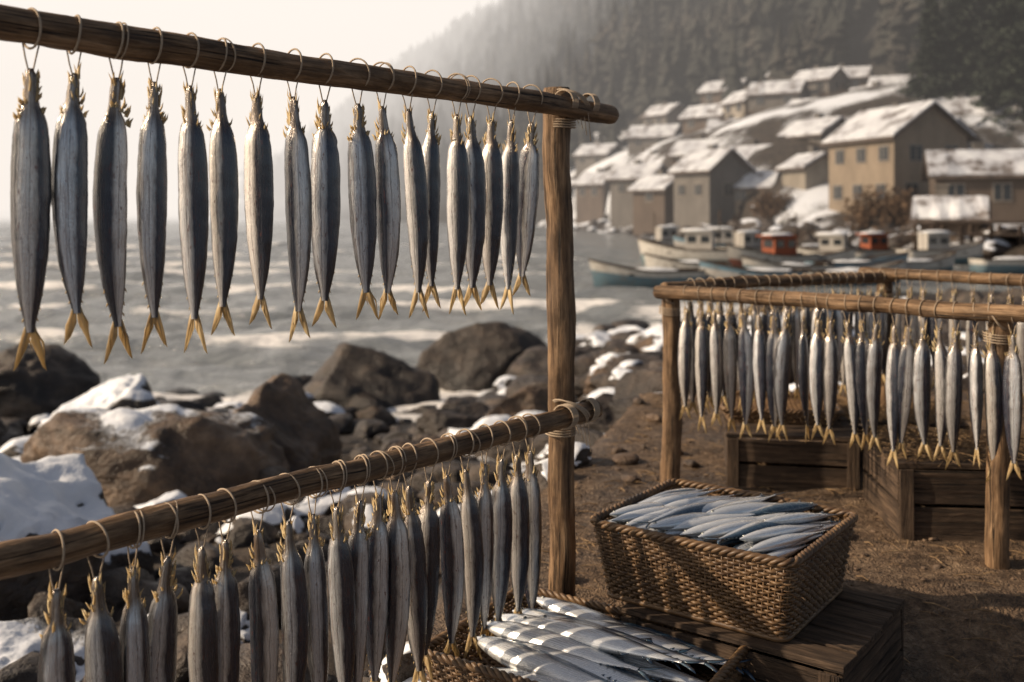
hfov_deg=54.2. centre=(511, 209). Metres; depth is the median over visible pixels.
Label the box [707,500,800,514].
fresh fish
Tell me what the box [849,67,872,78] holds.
roof
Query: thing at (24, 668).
bank stones
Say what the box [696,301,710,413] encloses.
dried fish
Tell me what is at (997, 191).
windows
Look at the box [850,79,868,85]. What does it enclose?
windows
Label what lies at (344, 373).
boulder
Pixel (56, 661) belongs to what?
dried fish
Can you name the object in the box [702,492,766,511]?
fresh fish
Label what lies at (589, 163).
walls
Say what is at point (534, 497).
dried fish
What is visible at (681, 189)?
windows
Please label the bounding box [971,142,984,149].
chimney
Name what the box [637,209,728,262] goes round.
fishing boat
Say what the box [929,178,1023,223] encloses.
walls
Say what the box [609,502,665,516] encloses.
fresh fish
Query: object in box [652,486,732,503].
fresh fish
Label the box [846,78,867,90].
walls
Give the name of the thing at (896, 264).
fishing boat
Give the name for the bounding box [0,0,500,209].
sky
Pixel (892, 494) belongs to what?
wooden crate
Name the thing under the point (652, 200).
window frames
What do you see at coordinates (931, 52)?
pine tree
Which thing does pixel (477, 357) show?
boulder
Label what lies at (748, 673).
fresh fish
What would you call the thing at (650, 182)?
roof snow
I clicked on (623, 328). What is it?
boulder
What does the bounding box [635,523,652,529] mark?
fresh fish
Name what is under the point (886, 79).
roof snow
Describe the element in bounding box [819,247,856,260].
fishing boat
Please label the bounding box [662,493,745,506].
fresh fish
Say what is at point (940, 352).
dried fish
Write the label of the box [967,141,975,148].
walls
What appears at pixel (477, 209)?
dried fish
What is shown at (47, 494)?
boulder
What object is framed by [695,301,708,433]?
dried fish
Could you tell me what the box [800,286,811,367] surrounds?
dried fish
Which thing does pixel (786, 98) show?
windows
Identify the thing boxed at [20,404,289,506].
boulder
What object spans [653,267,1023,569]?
fish drying rack
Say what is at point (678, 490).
fresh fish
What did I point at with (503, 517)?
dried fish
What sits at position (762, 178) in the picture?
roof snow
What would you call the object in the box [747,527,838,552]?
fresh fish
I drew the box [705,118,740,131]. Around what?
roof snow
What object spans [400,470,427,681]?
dried fish
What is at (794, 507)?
fresh fish
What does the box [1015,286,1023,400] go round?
dried fish
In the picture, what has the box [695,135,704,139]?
chimney
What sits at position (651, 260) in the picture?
fishing boat
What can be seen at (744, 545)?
fresh fish
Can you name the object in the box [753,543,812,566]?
fresh fish
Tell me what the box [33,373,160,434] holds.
snow patch
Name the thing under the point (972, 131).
roof
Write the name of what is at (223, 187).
dried fish
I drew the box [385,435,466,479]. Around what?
boulder
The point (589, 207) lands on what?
walls
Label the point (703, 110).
roof snow
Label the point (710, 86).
roof snow
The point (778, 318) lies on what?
dried fish
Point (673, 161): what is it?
walls
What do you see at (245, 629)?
boulder
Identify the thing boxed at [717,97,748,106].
roof
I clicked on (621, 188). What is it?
windows
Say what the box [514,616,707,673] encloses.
fresh fish
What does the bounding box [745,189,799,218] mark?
bare bush
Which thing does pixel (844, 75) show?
roof
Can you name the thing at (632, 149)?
walls
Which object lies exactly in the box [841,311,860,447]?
dried fish
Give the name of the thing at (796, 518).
fresh fish
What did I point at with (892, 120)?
roof snow
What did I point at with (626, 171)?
roof snow
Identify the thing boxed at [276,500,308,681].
dried fish
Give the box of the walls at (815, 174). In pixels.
[782,157,828,190]
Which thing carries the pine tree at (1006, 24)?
on the ground
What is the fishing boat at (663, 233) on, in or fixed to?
on the sea
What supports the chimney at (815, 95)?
on the roof
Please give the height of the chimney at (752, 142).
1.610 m
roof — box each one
[571,144,622,156]
[571,181,607,186]
[604,165,667,180]
[623,125,682,138]
[626,182,673,192]
[638,104,685,118]
[666,149,755,174]
[666,155,684,157]
[678,113,723,119]
[696,80,748,93]
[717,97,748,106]
[731,173,780,190]
[744,81,809,96]
[774,154,828,171]
[787,117,846,138]
[807,68,851,83]
[820,102,977,145]
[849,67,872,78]
[921,153,1023,180]
[958,119,984,141]
[977,109,1023,116]
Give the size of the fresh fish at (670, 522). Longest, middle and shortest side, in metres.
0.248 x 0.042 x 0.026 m
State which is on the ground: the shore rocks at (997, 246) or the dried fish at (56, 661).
the shore rocks at (997, 246)
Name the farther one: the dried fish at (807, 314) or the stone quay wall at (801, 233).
the stone quay wall at (801, 233)
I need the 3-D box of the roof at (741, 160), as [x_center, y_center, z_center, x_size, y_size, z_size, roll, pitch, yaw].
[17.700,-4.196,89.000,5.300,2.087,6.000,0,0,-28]
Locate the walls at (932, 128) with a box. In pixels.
[829,107,966,215]
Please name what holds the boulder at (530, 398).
on the ground
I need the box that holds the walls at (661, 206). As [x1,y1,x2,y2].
[633,184,673,235]
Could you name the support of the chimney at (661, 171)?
on the roof at (655, 190)
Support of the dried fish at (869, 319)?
hanging from the fish drying rack at (730, 289)
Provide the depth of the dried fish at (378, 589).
1.59 m
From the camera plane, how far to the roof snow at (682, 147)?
101.60 m
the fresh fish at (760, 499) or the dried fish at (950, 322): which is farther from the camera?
the dried fish at (950, 322)
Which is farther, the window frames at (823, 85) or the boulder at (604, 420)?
the window frames at (823, 85)
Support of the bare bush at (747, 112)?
on the ground
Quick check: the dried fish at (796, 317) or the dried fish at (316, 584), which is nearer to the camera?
the dried fish at (316, 584)
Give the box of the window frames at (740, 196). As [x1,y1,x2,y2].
[734,191,746,200]
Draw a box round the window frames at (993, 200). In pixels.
[946,183,1012,201]
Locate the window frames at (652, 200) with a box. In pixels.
[645,192,653,201]
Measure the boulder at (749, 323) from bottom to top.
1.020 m
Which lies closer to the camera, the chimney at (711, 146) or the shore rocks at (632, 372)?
the shore rocks at (632, 372)
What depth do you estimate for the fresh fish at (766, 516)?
1.91 m
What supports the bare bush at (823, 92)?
on the ground
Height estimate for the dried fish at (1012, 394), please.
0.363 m
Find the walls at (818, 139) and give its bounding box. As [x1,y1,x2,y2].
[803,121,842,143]
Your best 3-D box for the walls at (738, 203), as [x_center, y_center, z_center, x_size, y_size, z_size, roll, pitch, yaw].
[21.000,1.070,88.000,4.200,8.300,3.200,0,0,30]
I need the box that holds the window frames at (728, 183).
[678,182,732,196]
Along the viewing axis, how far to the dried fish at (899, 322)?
3.33 m
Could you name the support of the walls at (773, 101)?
on the ground
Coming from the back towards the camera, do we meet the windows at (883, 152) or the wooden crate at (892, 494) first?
the windows at (883, 152)
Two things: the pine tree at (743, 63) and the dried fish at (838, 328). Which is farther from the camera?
the pine tree at (743, 63)
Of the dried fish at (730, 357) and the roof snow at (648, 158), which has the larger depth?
the roof snow at (648, 158)
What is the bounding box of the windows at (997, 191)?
[948,184,1010,199]
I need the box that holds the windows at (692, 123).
[688,118,711,126]
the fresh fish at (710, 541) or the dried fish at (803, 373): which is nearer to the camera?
the fresh fish at (710, 541)
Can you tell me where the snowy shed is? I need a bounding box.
[909,184,990,241]
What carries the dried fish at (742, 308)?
hanging from the fish drying rack at (730, 289)
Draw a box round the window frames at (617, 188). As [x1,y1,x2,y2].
[617,183,625,193]
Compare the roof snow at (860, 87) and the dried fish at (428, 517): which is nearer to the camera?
the dried fish at (428, 517)
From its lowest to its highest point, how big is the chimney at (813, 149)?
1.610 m
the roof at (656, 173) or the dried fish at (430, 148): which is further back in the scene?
the roof at (656, 173)
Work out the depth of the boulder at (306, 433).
6.12 m
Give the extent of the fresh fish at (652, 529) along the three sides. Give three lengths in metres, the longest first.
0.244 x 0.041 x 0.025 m
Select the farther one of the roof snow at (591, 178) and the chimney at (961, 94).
the roof snow at (591, 178)
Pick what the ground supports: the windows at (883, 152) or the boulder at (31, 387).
the boulder at (31, 387)
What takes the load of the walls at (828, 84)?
on the ground
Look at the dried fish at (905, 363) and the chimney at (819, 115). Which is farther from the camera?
the chimney at (819, 115)
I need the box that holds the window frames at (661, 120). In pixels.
[646,116,680,124]
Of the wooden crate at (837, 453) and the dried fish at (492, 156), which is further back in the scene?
the wooden crate at (837, 453)
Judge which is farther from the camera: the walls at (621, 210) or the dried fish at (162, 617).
the walls at (621, 210)
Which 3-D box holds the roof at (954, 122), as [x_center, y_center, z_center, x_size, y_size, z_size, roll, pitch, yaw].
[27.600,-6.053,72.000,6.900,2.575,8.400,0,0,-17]
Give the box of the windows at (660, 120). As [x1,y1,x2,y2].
[647,116,680,124]
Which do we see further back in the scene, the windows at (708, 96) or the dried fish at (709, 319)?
the windows at (708, 96)
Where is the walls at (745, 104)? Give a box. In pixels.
[722,98,748,118]
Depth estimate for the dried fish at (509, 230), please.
1.85 m
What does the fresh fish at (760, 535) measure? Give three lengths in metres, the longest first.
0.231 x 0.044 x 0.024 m
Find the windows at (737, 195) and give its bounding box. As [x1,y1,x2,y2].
[735,191,745,199]
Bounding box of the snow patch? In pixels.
[584,352,628,395]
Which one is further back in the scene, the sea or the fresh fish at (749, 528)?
the sea
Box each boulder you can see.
[0,343,100,422]
[0,452,157,620]
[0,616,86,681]
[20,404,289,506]
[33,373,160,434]
[193,395,222,407]
[232,373,342,472]
[240,610,249,643]
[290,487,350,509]
[293,374,312,386]
[303,342,440,408]
[352,406,397,425]
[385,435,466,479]
[401,405,436,414]
[415,322,546,391]
[416,402,487,435]
[487,385,547,416]
[506,346,547,376]
[576,392,615,433]
[579,330,612,349]
[607,325,644,333]
[625,324,662,352]
[747,313,781,334]
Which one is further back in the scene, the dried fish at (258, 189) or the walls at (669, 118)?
the walls at (669, 118)
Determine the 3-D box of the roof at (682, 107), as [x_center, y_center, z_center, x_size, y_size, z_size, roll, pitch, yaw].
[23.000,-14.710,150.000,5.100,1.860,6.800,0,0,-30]
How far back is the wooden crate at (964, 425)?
3.21 m
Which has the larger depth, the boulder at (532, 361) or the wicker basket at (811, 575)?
the boulder at (532, 361)
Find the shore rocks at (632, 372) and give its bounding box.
[0,288,1023,541]
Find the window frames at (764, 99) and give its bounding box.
[755,94,802,105]
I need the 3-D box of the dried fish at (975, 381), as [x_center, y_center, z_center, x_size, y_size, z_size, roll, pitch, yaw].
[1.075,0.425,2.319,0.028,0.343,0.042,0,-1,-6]
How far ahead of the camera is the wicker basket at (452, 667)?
1.75 m
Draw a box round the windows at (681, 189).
[678,184,732,194]
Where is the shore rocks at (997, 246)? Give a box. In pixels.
[573,205,1023,257]
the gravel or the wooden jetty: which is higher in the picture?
the wooden jetty
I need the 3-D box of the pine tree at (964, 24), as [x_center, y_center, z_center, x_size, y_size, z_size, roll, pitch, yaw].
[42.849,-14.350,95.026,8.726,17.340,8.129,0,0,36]
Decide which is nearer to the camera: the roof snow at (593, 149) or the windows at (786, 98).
the windows at (786, 98)
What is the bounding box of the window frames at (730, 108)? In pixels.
[725,103,741,113]
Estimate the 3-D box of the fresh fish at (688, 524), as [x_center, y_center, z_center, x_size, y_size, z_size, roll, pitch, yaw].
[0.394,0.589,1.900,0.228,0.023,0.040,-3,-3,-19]
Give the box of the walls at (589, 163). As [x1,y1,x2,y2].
[576,147,619,176]
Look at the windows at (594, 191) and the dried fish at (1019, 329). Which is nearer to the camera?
the dried fish at (1019, 329)
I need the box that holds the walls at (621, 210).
[610,174,657,230]
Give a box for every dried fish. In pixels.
[10,42,51,371]
[37,565,75,681]
[51,50,92,347]
[79,552,122,681]
[92,58,132,363]
[119,546,149,681]
[136,63,167,352]
[148,537,182,681]
[178,66,208,352]
[187,526,218,681]
[206,71,238,335]
[212,518,240,681]
[244,75,273,328]
[246,508,278,681]
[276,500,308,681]
[283,81,311,341]
[303,493,328,681]
[310,85,340,327]
[328,490,355,681]
[347,89,378,319]
[348,485,371,681]
[366,478,388,681]
[372,92,400,318]
[385,475,410,681]
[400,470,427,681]
[401,93,428,317]
[417,465,439,680]
[422,97,441,311]
[438,461,464,656]
[446,100,469,314]
[457,456,483,659]
[462,102,485,309]
[475,448,493,655]
[481,105,503,308]
[491,443,512,635]
[500,107,519,314]
[507,439,529,613]
[512,110,538,295]
[522,435,541,608]
[678,301,691,419]
[687,300,697,414]
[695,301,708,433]
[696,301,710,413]
[705,301,717,407]
[707,302,723,426]
[716,302,727,408]
[723,303,736,431]
[725,302,737,398]
[736,304,753,439]
[737,303,743,412]
[749,288,762,402]
[753,305,766,434]
[761,288,769,395]
[766,305,780,441]
[769,287,781,332]
[773,306,791,440]
[782,287,792,395]
[792,286,800,400]
[798,307,809,442]
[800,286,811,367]
[809,308,824,439]
[811,285,823,340]
[822,285,831,338]
[823,309,838,443]
[831,284,843,390]
[838,284,849,396]
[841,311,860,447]
[849,285,852,331]
[854,284,866,344]
[855,312,870,450]
[865,313,884,452]
[866,283,876,342]
[877,283,885,383]
[880,283,886,381]
[885,313,899,468]
[890,280,902,347]
[893,314,914,458]
[905,280,917,350]
[912,316,931,460]
[918,280,930,354]
[930,284,942,387]
[931,318,947,461]
[944,319,963,468]
[948,284,959,351]
[966,284,977,398]
[968,321,982,467]
[981,321,1002,482]
[985,285,995,349]
[1002,322,1022,479]
[1007,286,1015,332]
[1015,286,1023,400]
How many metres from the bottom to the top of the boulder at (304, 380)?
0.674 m
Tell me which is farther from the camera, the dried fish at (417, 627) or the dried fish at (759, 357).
the dried fish at (759, 357)
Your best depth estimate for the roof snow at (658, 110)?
149.05 m
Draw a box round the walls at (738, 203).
[735,190,756,214]
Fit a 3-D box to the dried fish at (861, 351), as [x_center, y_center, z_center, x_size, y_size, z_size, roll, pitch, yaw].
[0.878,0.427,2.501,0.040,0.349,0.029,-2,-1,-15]
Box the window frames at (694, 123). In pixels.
[687,118,712,127]
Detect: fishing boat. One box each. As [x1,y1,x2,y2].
[588,259,705,287]
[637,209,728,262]
[643,253,731,268]
[651,212,684,244]
[672,212,738,247]
[698,259,818,285]
[717,215,765,250]
[726,213,819,266]
[741,256,834,268]
[797,216,868,258]
[798,260,904,285]
[801,241,818,248]
[804,251,909,268]
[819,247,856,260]
[847,215,904,257]
[896,214,985,264]
[906,251,956,270]
[968,255,1023,273]
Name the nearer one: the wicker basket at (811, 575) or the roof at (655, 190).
the wicker basket at (811, 575)
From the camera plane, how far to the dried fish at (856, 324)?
3.31 m
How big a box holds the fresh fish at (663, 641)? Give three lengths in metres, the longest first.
0.360 x 0.061 x 0.037 m
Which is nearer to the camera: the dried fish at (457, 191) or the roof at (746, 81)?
the dried fish at (457, 191)
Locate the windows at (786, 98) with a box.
[756,95,803,104]
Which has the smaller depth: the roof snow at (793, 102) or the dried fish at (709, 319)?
the dried fish at (709, 319)
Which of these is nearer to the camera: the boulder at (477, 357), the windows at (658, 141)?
the boulder at (477, 357)
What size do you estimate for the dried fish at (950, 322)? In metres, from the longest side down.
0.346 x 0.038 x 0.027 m
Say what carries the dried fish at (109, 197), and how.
hanging from the fish drying rack at (562, 110)
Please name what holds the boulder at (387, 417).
on the ground
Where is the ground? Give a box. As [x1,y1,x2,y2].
[24,0,1023,681]
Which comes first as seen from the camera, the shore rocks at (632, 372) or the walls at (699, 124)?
the shore rocks at (632, 372)
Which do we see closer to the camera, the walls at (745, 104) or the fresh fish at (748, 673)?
the fresh fish at (748, 673)
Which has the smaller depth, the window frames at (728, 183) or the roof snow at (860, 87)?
the window frames at (728, 183)
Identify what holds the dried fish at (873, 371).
hanging from the fish drying rack at (730, 289)
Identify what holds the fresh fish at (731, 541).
in the wicker basket at (811, 575)
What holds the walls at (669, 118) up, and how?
on the ground
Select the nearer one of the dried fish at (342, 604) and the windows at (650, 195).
the dried fish at (342, 604)
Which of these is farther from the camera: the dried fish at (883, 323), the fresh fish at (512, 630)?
the dried fish at (883, 323)
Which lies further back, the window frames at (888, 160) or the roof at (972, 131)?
the roof at (972, 131)
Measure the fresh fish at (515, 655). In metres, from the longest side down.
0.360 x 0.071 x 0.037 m
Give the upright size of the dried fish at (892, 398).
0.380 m
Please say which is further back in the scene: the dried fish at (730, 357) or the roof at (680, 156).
the roof at (680, 156)
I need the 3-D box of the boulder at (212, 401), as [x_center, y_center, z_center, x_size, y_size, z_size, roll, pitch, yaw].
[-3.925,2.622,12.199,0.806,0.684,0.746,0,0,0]
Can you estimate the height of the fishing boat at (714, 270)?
0.992 m
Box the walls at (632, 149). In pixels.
[628,130,679,155]
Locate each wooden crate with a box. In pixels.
[620,568,904,681]
[724,415,860,490]
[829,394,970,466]
[857,424,1023,540]
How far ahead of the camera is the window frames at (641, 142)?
139.60 m
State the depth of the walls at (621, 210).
110.27 m
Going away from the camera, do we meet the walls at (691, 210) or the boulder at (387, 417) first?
the boulder at (387, 417)
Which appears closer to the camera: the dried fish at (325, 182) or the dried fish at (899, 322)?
the dried fish at (325, 182)
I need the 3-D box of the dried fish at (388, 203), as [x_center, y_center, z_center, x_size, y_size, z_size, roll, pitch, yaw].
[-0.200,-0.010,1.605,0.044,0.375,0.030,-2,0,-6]
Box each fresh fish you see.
[477,634,616,681]
[487,619,665,681]
[491,666,569,681]
[494,612,667,663]
[512,607,692,668]
[512,639,661,681]
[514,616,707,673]
[536,596,698,664]
[542,615,729,672]
[581,618,752,674]
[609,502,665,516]
[612,506,678,522]
[613,655,705,681]
[618,620,755,681]
[625,507,676,525]
[632,488,699,503]
[634,501,711,527]
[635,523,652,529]
[637,486,717,503]
[648,528,663,532]
[649,512,706,529]
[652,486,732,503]
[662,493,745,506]
[662,530,684,536]
[669,512,775,530]
[679,513,786,536]
[691,495,763,503]
[695,537,723,543]
[697,519,763,539]
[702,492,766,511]
[705,519,787,544]
[706,492,785,512]
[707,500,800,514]
[719,538,743,545]
[733,542,758,549]
[739,522,835,542]
[746,529,824,553]
[747,502,817,515]
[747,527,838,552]
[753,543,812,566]
[757,510,831,518]
[765,512,846,524]
[796,519,841,533]
[809,517,837,522]
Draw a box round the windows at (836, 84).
[816,80,838,88]
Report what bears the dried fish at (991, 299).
hanging from the fish drying rack at (730, 289)
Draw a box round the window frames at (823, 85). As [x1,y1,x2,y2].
[816,79,838,89]
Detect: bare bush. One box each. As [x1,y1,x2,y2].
[740,108,766,117]
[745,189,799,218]
[820,86,847,96]
[836,184,917,231]
[877,188,930,224]
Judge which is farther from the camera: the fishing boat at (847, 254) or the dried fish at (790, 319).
the fishing boat at (847, 254)
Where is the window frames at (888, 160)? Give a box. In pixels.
[833,144,957,200]
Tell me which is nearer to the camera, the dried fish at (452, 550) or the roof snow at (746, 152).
the dried fish at (452, 550)
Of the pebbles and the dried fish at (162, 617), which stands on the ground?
the pebbles
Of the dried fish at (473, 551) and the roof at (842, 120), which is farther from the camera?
the roof at (842, 120)
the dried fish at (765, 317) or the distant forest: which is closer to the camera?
the dried fish at (765, 317)
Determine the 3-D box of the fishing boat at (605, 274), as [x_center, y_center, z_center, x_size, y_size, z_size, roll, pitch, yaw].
[4.404,2.117,32.993,3.804,1.047,1.219,0,0,-4]
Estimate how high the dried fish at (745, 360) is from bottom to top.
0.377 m
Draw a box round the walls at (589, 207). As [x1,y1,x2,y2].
[576,181,609,224]
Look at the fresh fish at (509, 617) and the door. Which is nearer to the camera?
the fresh fish at (509, 617)
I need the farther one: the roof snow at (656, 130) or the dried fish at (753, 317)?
the roof snow at (656, 130)
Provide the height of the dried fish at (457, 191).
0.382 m
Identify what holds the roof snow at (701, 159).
on the roof at (741, 160)
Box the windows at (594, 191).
[580,188,596,194]
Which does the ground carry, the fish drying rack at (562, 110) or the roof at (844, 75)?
the fish drying rack at (562, 110)
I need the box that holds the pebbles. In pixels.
[541,389,1023,681]
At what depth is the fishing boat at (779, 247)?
41.63 m
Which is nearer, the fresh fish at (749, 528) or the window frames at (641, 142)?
the fresh fish at (749, 528)
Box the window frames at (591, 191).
[579,187,597,195]
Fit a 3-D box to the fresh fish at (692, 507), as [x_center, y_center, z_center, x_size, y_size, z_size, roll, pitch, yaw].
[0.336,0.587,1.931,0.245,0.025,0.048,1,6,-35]
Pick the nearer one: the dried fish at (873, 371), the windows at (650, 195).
the dried fish at (873, 371)
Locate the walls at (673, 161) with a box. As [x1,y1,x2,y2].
[672,158,675,166]
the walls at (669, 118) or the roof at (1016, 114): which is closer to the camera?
the roof at (1016, 114)
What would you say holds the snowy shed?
on the ground
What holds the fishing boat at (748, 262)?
on the sea
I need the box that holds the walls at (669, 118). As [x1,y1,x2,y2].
[642,106,683,126]
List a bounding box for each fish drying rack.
[0,4,618,596]
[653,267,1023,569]
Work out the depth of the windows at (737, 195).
86.77 m
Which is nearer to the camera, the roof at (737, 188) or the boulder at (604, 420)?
the boulder at (604, 420)
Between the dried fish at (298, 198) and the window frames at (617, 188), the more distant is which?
the window frames at (617, 188)
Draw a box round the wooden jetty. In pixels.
[907,221,1023,257]
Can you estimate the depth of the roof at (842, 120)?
90.24 m
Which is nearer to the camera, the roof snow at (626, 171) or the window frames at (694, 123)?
the roof snow at (626, 171)
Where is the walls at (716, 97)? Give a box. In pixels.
[701,83,746,104]
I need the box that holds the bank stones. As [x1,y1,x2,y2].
[0,396,640,681]
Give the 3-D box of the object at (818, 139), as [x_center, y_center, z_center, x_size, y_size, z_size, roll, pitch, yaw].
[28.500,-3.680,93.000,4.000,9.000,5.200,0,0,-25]
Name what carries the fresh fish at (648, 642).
in the wicker basket at (452, 667)
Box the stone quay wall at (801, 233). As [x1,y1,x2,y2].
[736,229,858,242]
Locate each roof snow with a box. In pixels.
[572,171,611,184]
[573,143,619,154]
[593,131,626,142]
[606,163,667,178]
[624,123,679,137]
[627,175,673,189]
[630,154,658,163]
[640,102,685,116]
[667,138,724,155]
[668,147,755,171]
[678,103,723,118]
[697,78,746,92]
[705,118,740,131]
[719,90,747,104]
[729,144,771,159]
[733,170,779,187]
[745,79,805,94]
[776,151,828,168]
[777,116,846,136]
[784,97,819,107]
[791,66,841,80]
[822,100,975,142]
[842,66,871,76]
[849,85,874,90]
[867,74,915,85]
[925,149,1023,174]
[928,96,1021,114]
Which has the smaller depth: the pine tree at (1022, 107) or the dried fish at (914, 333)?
the dried fish at (914, 333)
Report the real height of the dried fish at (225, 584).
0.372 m
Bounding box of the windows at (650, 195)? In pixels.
[646,192,651,200]
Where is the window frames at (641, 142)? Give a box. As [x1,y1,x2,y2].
[634,138,664,145]
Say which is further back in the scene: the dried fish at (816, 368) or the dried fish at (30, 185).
the dried fish at (816, 368)
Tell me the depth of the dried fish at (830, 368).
2.55 m
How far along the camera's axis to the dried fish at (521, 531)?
1.86 m
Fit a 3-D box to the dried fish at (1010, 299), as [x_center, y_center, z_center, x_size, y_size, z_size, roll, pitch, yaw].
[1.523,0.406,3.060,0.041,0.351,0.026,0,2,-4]
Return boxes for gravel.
[368,390,1023,676]
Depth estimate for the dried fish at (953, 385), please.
2.34 m
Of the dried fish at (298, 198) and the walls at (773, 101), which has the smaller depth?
the dried fish at (298, 198)
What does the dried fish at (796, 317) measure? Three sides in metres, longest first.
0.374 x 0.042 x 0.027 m
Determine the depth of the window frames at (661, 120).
147.87 m
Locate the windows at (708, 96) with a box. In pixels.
[706,94,711,100]
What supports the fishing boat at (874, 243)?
on the sea
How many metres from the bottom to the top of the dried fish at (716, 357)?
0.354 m
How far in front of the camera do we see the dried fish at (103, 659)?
1.24 m
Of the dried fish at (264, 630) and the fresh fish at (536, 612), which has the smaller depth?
the dried fish at (264, 630)
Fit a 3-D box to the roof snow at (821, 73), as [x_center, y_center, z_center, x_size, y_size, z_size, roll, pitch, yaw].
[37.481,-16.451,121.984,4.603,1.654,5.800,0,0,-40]
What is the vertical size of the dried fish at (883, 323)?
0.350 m
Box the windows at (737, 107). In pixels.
[726,103,740,112]
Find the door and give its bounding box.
[841,82,845,92]
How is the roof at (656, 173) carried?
on the walls at (621, 210)
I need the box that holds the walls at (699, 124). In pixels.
[683,117,721,134]
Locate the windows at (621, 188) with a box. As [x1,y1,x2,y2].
[618,184,624,192]
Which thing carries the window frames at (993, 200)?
attached to the walls at (1008, 211)
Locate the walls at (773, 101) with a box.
[749,88,805,113]
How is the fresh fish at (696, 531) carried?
on the fresh fish
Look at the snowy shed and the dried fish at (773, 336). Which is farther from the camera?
the snowy shed
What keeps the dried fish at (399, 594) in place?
hanging from the fish drying rack at (562, 110)
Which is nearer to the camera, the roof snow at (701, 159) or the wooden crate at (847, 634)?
the wooden crate at (847, 634)
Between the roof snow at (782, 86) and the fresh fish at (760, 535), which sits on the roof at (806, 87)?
the roof snow at (782, 86)
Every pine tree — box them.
[687,51,706,104]
[739,38,751,78]
[895,0,959,102]
[928,0,991,97]
[952,0,1004,77]
[963,0,1023,135]
[1009,37,1023,124]
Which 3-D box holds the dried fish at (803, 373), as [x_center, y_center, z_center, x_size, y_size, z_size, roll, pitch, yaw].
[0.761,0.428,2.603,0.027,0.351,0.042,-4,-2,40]
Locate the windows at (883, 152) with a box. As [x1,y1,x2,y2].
[834,145,956,198]
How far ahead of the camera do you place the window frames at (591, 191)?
130.28 m
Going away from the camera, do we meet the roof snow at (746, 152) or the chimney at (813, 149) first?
the chimney at (813, 149)
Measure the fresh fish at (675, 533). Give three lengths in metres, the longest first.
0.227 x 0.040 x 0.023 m
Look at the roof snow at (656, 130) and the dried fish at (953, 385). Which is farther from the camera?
the roof snow at (656, 130)
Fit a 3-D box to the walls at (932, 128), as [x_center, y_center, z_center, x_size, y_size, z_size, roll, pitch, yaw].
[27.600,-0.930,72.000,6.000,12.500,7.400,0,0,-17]
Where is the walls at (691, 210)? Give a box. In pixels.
[674,153,748,235]
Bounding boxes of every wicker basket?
[424,588,750,681]
[590,479,860,641]
[719,390,843,425]
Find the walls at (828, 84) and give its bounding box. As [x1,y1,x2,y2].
[806,72,845,97]
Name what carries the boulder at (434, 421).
on the ground
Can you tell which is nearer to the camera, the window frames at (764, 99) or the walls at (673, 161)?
the walls at (673, 161)
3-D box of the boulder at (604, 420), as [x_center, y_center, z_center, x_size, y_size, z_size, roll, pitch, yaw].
[0.685,1.428,6.405,0.581,0.549,0.485,0,0,0]
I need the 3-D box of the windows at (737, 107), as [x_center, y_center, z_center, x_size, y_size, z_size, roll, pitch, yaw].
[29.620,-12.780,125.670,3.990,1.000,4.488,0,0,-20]
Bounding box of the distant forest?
[238,0,977,201]
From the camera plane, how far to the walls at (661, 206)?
95.57 m
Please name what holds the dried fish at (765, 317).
hanging from the fish drying rack at (730, 289)
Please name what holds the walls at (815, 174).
on the ground
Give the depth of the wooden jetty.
46.02 m
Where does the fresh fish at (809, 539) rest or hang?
in the wicker basket at (811, 575)
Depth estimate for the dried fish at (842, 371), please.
3.27 m
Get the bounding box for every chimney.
[633,160,642,163]
[656,169,666,174]
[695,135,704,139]
[707,145,718,148]
[747,140,757,144]
[808,146,820,152]
[811,94,820,97]
[813,114,824,117]
[957,93,965,96]
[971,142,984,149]
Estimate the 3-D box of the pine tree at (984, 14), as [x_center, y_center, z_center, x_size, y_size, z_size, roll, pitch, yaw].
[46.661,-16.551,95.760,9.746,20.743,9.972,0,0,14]
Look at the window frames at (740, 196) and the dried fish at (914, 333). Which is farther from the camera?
the window frames at (740, 196)
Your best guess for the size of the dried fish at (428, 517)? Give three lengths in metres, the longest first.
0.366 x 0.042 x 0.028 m
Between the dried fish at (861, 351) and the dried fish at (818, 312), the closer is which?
the dried fish at (861, 351)
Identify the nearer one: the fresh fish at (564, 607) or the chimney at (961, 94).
the fresh fish at (564, 607)
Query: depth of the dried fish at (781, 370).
2.64 m
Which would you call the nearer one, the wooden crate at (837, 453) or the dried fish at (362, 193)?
the dried fish at (362, 193)
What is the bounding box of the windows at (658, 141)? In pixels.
[635,138,663,145]
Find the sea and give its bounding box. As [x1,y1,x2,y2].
[0,210,1023,422]
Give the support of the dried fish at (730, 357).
hanging from the fish drying rack at (730, 289)
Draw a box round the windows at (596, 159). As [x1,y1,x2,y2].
[579,156,599,162]
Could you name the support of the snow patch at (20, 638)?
on the ground
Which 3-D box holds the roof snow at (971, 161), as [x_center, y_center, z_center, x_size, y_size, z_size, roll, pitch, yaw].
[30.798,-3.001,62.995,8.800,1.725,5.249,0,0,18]
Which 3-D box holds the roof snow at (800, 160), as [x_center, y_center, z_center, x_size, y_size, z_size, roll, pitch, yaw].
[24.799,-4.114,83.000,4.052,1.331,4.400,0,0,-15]
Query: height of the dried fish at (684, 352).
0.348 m

